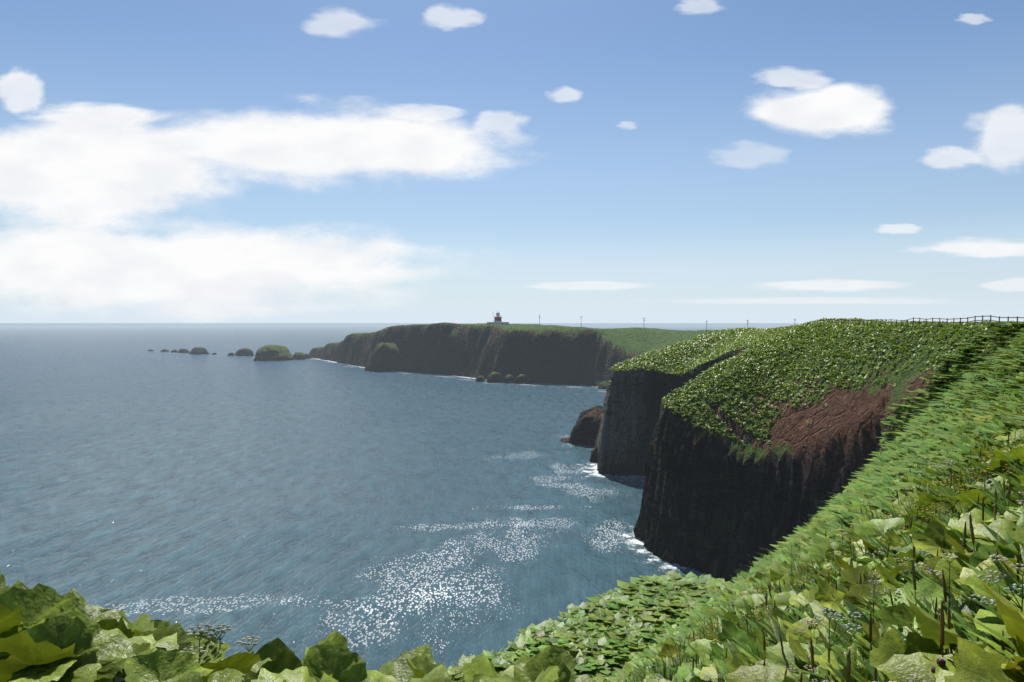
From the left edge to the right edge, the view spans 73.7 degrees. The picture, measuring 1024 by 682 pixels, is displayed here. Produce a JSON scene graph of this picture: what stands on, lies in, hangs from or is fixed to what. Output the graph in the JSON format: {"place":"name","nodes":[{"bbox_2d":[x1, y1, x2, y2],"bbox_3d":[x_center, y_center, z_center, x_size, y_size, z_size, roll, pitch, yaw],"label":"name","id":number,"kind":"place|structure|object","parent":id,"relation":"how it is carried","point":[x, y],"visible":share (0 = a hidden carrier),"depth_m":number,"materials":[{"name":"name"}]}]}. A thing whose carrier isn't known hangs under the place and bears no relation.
{"place":"outdoors","nodes":[
{"label":"outdoors","id":0,"kind":"place"},
{"bbox_2d":[0,72,42,112],"bbox_3d":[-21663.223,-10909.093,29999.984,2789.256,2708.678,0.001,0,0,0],"label":"cloud","id":1,"kind":"structure","parent":0,"point":[20,91],"depth_m":30000.00,"materials":[{"name":"white"}]},
{"bbox_2d":[0,133,54,220],"bbox_3d":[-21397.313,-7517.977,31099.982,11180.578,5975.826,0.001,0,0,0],"label":"cloud","id":2,"kind":"structure","parent":0,"point":[32,207],"depth_m":31100.00,"materials":[{"name":"white"}]},
{"bbox_2d":[0,230,173,304],"bbox_3d":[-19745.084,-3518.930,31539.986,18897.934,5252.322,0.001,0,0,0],"label":"cloud","id":3,"kind":"structure","parent":0,"point":[132,294],"depth_m":31540.00,"materials":[{"name":"white"}]},
{"bbox_2d":[34,103,159,134],"bbox_3d":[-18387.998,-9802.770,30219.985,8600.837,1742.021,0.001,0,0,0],"label":"cloud","id":4,"kind":"structure","parent":0,"point":[84,118],"depth_m":30220.00,"materials":[{"name":"white"}]},
{"bbox_2d":[0,123,229,241],"bbox_3d":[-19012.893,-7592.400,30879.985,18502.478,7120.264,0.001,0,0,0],"label":"cloud","id":5,"kind":"structure","parent":0,"point":[99,185],"depth_m":30880.00,"materials":[{"name":"white"}]},
{"bbox_2d":[0,224,431,319],"bbox_3d":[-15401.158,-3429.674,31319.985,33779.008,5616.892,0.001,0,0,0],"label":"cloud","id":6,"kind":"structure","parent":0,"point":[200,272],"depth_m":31320.00,"materials":[{"name":"white"}]},
{"bbox_2d":[274,116,343,170],"bbox_3d":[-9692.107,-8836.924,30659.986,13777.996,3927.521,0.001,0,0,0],"label":"cloud","id":7,"kind":"structure","parent":0,"point":[297,118],"depth_m":30660.00,"materials":[{"name":"white"}]},
{"bbox_2d":[145,109,516,186],"bbox_3d":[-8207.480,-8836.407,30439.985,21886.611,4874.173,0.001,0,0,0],"label":"cloud","id":8,"kind":"structure","parent":0,"point":[254,145],"depth_m":30440.00,"materials":[{"name":"white"}]},
{"bbox_2d":[307,12,364,34],"bbox_3d":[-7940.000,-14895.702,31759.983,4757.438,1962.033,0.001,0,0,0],"label":"cloud","id":9,"kind":"structure","parent":0,"point":[336,23],"depth_m":31760.00,"materials":[{"name":"white"}]},
{"bbox_2d":[0,323,802,670],"bbox_3d":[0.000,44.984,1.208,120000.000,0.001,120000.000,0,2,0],"label":"sea water","id":10,"kind":"structure","parent":0,"point":[270,501],"depth_m":183.10,"materials":[{"name":"blue liquid"}]},
{"bbox_2d":[178,349,188,352],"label":"bare rock","id":11,"kind":"object","parent":10,"relation":"in","point":[183,351],"visible":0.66,"depth_m":1019.77,"materials":[{"name":"grey stone"}]},
{"bbox_2d":[189,347,209,353],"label":"bare rock","id":12,"kind":"object","parent":10,"relation":"in","point":[197,350],"visible":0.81,"depth_m":971.75,"materials":[{"name":"grey stone"}]},
{"bbox_2d":[235,348,253,355],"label":"bare rock","id":13,"kind":"object","parent":10,"relation":"in","point":[244,352],"visible":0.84,"depth_m":918.57,"materials":[{"name":"grey stone"}]},
{"bbox_2d":[253,345,294,360],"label":"sea stack","id":14,"kind":"object","parent":10,"relation":"in","point":[273,353],"visible":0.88,"depth_m":805.18,"materials":[{"name":"green plant"}]},
{"bbox_2d":[293,352,305,359],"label":"small islet","id":15,"kind":"object","parent":10,"relation":"in","point":[298,355],"visible":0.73,"depth_m":832.97,"materials":[{"name":"grey stone"}]},
{"bbox_2d":[417,585,442,596],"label":"sun glitter","id":16,"kind":"object","parent":10,"relation":"on","point":[430,590],"visible":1,"depth_m":114.71,"materials":[{"name":"white liquid"}]},
{"bbox_2d":[360,539,519,648],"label":"sun glitter","id":17,"kind":"object","parent":10,"relation":"on","point":[434,583],"visible":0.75,"depth_m":117.81,"materials":[{"name":"white liquid"}]},
{"bbox_2d":[409,583,473,603],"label":"sun glitter","id":18,"kind":"object","parent":10,"relation":"on","point":[437,593],"visible":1,"depth_m":113.03,"materials":[{"name":"white liquid"}]},
{"bbox_2d":[476,375,485,381],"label":"boulder","id":19,"kind":"object","parent":10,"relation":"in","point":[480,378],"visible":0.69,"depth_m":519.90,"materials":[{"name":"grey stone"}]},
{"bbox_2d":[319,359,702,575],"bbox_3d":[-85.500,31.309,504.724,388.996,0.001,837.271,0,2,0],"label":"surf foam","id":20,"kind":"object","parent":10,"relation":"on","point":[636,542],"visible":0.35,"depth_m":141.91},
{"bbox_2d":[535,482,583,487],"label":"sun glitter","id":21,"kind":"object","parent":10,"relation":"on","point":[563,484],"visible":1,"depth_m":189.76,"materials":[{"name":"white liquid"}]},
{"bbox_2d":[559,437,569,442],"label":"stack foot rock","id":22,"kind":"object","parent":10,"relation":"in","point":[565,440],"visible":0.08,"depth_m":258.74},
{"bbox_2d":[569,405,601,445],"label":"sea rock","id":23,"kind":"object","parent":10,"relation":"in","point":[585,429],"visible":0.48,"depth_m":250.93,"materials":[{"name":"stone"}]},
{"bbox_2d":[587,520,629,546],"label":"sun glitter","id":24,"kind":"object","parent":10,"relation":"on","point":[608,531],"visible":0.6,"depth_m":147.73,"materials":[{"name":"white liquid"}]},
{"bbox_2d":[390,104,459,118],"bbox_3d":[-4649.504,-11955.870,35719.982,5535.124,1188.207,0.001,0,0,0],"label":"cloud","id":25,"kind":"structure","parent":0,"point":[443,112],"depth_m":35720.00,"materials":[{"name":"white"}]},
{"bbox_2d":[426,7,480,26],"bbox_3d":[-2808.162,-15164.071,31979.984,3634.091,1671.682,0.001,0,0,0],"label":"cloud","id":26,"kind":"structure","parent":0,"point":[441,16],"depth_m":31980.00,"materials":[{"name":"white"}]},
{"bbox_2d":[476,112,523,133],"bbox_3d":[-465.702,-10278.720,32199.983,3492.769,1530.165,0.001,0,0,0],"label":"cloud","id":27,"kind":"structure","parent":0,"point":[505,123],"depth_m":32200.00,"materials":[{"name":"white"}]},
{"bbox_2d":[0,0,1023,322],"label":"sky","id":28,"kind":"structure","parent":0,"point":[661,176],"materials":[{"name":"blue"}]},
{"bbox_2d":[309,322,721,386],"bbox_3d":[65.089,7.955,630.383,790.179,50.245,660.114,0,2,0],"label":"terrain","id":29,"kind":"structure","parent":0,"point":[552,354],"depth_m":528.08,"materials":[{"name":"grey stone"}]},
{"bbox_2d":[364,342,403,371],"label":"sea stack","id":30,"kind":"object","parent":29,"relation":"on","point":[386,357],"visible":0.83,"depth_m":629.34,"materials":[{"name":"grey stone"}]},
{"bbox_2d":[486,371,502,382],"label":"boulder","id":31,"kind":"object","parent":29,"relation":"on","point":[494,377],"visible":0.78,"depth_m":511.61,"materials":[{"name":"stone"}]},
{"bbox_2d":[487,312,508,324],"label":"lighthouse","id":32,"kind":"object","parent":29,"relation":"on","point":[497,319],"visible":1,"depth_m":581.33,"materials":[{"name":"white"}]},
{"bbox_2d":[502,374,514,382],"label":"boulder","id":33,"kind":"object","parent":29,"relation":"on","point":[508,378],"visible":0.69,"depth_m":508.58,"materials":[{"name":"grey stone"}]},
{"bbox_2d":[514,374,531,383],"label":"boulder","id":34,"kind":"object","parent":29,"relation":"on","point":[522,379],"visible":0.7,"depth_m":504.12,"materials":[{"name":"grey stone"}]},
{"bbox_2d":[598,381,607,388],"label":"boulder","id":35,"kind":"object","parent":29,"relation":"on","point":[603,385],"visible":0.53,"depth_m":465.18,"materials":[{"name":"stone"}]},
{"bbox_2d":[554,88,578,101],"bbox_3d":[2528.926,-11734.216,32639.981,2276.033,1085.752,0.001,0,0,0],"label":"cloud","id":36,"kind":"structure","parent":0,"point":[566,94],"depth_m":32640.00,"materials":[{"name":"white"}]},
{"bbox_2d":[532,281,639,289],"bbox_3d":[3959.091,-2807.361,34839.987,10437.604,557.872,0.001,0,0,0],"label":"cloud","id":37,"kind":"structure","parent":0,"point":[594,285],"depth_m":34840.00,"materials":[{"name":"white"}]},
{"bbox_2d":[682,0,716,12],"bbox_3d":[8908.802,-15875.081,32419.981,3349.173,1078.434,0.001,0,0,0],"label":"cloud","id":38,"kind":"structure","parent":0,"point":[699,6],"depth_m":32420.00,"materials":[{"name":"white"}]},
{"bbox_2d":[453,322,1019,681],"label":"terrain","id":39,"kind":"structure","parent":0,"point":[718,505],"depth_m":119.15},
{"bbox_2d":[180,624,259,678],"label":"umbel flowers","id":40,"kind":"object","parent":39,"relation":"on","point":[209,637],"visible":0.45,"depth_m":3.04,"materials":[{"name":"white plant"}]},
{"bbox_2d":[0,572,593,681],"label":"butterbur","id":41,"kind":"object","parent":39,"relation":"on","point":[48,634],"visible":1,"depth_m":2.59,"materials":[{"name":"green plant"}]},
{"bbox_2d":[589,420,600,462],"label":"shelf rock","id":42,"kind":"object","parent":39,"relation":"on","point":[594,454],"visible":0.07,"depth_m":220.43,"materials":[{"name":"grey stone"}]},
{"bbox_2d":[444,321,1023,681],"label":"grassy slope","id":43,"kind":"structure","parent":39,"relation":"on","point":[607,602],"depth_m":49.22,"materials":[{"name":"green plant"}]},
{"bbox_2d":[604,390,1023,681],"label":"butterbur","id":44,"kind":"object","parent":39,"relation":"on","point":[894,656],"visible":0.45,"depth_m":6.55,"materials":[{"name":"green plant"}]},
{"bbox_2d":[608,317,1023,445],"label":"clifftop vegetation","id":45,"kind":"object","parent":39,"relation":"on","point":[749,337],"visible":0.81,"depth_m":129.67,"materials":[{"name":"green plant"}]},
{"bbox_2d":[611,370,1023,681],"bbox_3d":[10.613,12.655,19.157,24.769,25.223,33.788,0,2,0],"label":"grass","id":46,"kind":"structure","parent":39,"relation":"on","point":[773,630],"depth_m":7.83,"materials":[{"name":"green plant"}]},
{"bbox_2d":[638,460,1023,681],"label":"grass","id":47,"kind":"structure","parent":39,"relation":"on","point":[865,665],"depth_m":6.75,"materials":[{"name":"green plant"}]},
{"bbox_2d":[651,393,1019,681],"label":"plant stems","id":48,"kind":"object","parent":39,"relation":"on","point":[942,630],"visible":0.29,"depth_m":5.88,"materials":[{"name":"green plant"}]},
{"bbox_2d":[652,456,1022,672],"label":"thistle vegetation","id":49,"kind":"object","parent":39,"relation":"on","point":[941,662],"visible":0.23,"depth_m":3.79,"materials":[{"name":"plant"}]},
{"bbox_2d":[655,424,1023,681],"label":"umbels","id":50,"kind":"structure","parent":39,"relation":"on","point":[861,616],"depth_m":5.24,"materials":[{"name":"green plant"}]},
{"bbox_2d":[823,315,1023,327],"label":"fence","id":51,"kind":"object","parent":39,"relation":"on","point":[960,322],"visible":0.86,"depth_m":94.74,"materials":[{"name":"brown wood"}]},
{"bbox_2d":[766,68,828,87],"bbox_3d":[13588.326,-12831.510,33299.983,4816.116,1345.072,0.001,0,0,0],"label":"cloud","id":52,"kind":"structure","parent":0,"point":[783,77],"depth_m":33300.00,"materials":[{"name":"white"}]},
{"bbox_2d":[751,84,889,134],"bbox_3d":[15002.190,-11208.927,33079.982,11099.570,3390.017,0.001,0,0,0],"label":"cloud","id":53,"kind":"structure","parent":0,"point":[836,108],"depth_m":33080.00,"materials":[{"name":"white"}]},
{"bbox_2d":[768,280,890,290],"bbox_3d":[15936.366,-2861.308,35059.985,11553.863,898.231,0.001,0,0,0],"label":"cloud","id":54,"kind":"structure","parent":0,"point":[837,285],"depth_m":35060.00,"materials":[{"name":"white"}]},
{"bbox_2d":[880,224,918,232],"bbox_3d":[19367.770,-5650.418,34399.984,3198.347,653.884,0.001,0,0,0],"label":"cloud","id":55,"kind":"structure","parent":0,"point":[908,228],"depth_m":34400.00,"materials":[{"name":"white"}]},
{"bbox_2d":[924,147,979,167],"bbox_3d":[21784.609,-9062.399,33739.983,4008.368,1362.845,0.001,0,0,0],"label":"cloud","id":56,"kind":"structure","parent":0,"point":[947,157],"depth_m":33740.00,"materials":[{"name":"white"}]},
{"bbox_2d":[921,240,1023,256],"bbox_3d":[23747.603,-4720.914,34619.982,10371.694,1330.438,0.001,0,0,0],"label":"cloud","id":57,"kind":"structure","parent":0,"point":[987,248],"depth_m":34620.00,"materials":[{"name":"white"}]},
{"bbox_2d":[962,14,985,23],"bbox_3d":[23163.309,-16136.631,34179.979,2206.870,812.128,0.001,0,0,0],"label":"cloud","id":58,"kind":"structure","parent":0,"point":[973,18],"depth_m":34180.00,"materials":[{"name":"white"}]},
{"bbox_2d":[979,105,1023,166],"bbox_3d":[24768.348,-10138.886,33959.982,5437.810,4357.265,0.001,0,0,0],"label":"cloud","id":59,"kind":"structure","parent":0,"point":[1002,144],"depth_m":33960.00,"materials":[{"name":"white"}]},
{"bbox_2d":[985,278,1023,290],"bbox_3d":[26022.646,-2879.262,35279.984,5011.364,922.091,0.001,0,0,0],"label":"cloud","id":60,"kind":"structure","parent":0,"point":[1013,285],"depth_m":35280.00,"materials":[{"name":"white"}]}
]}

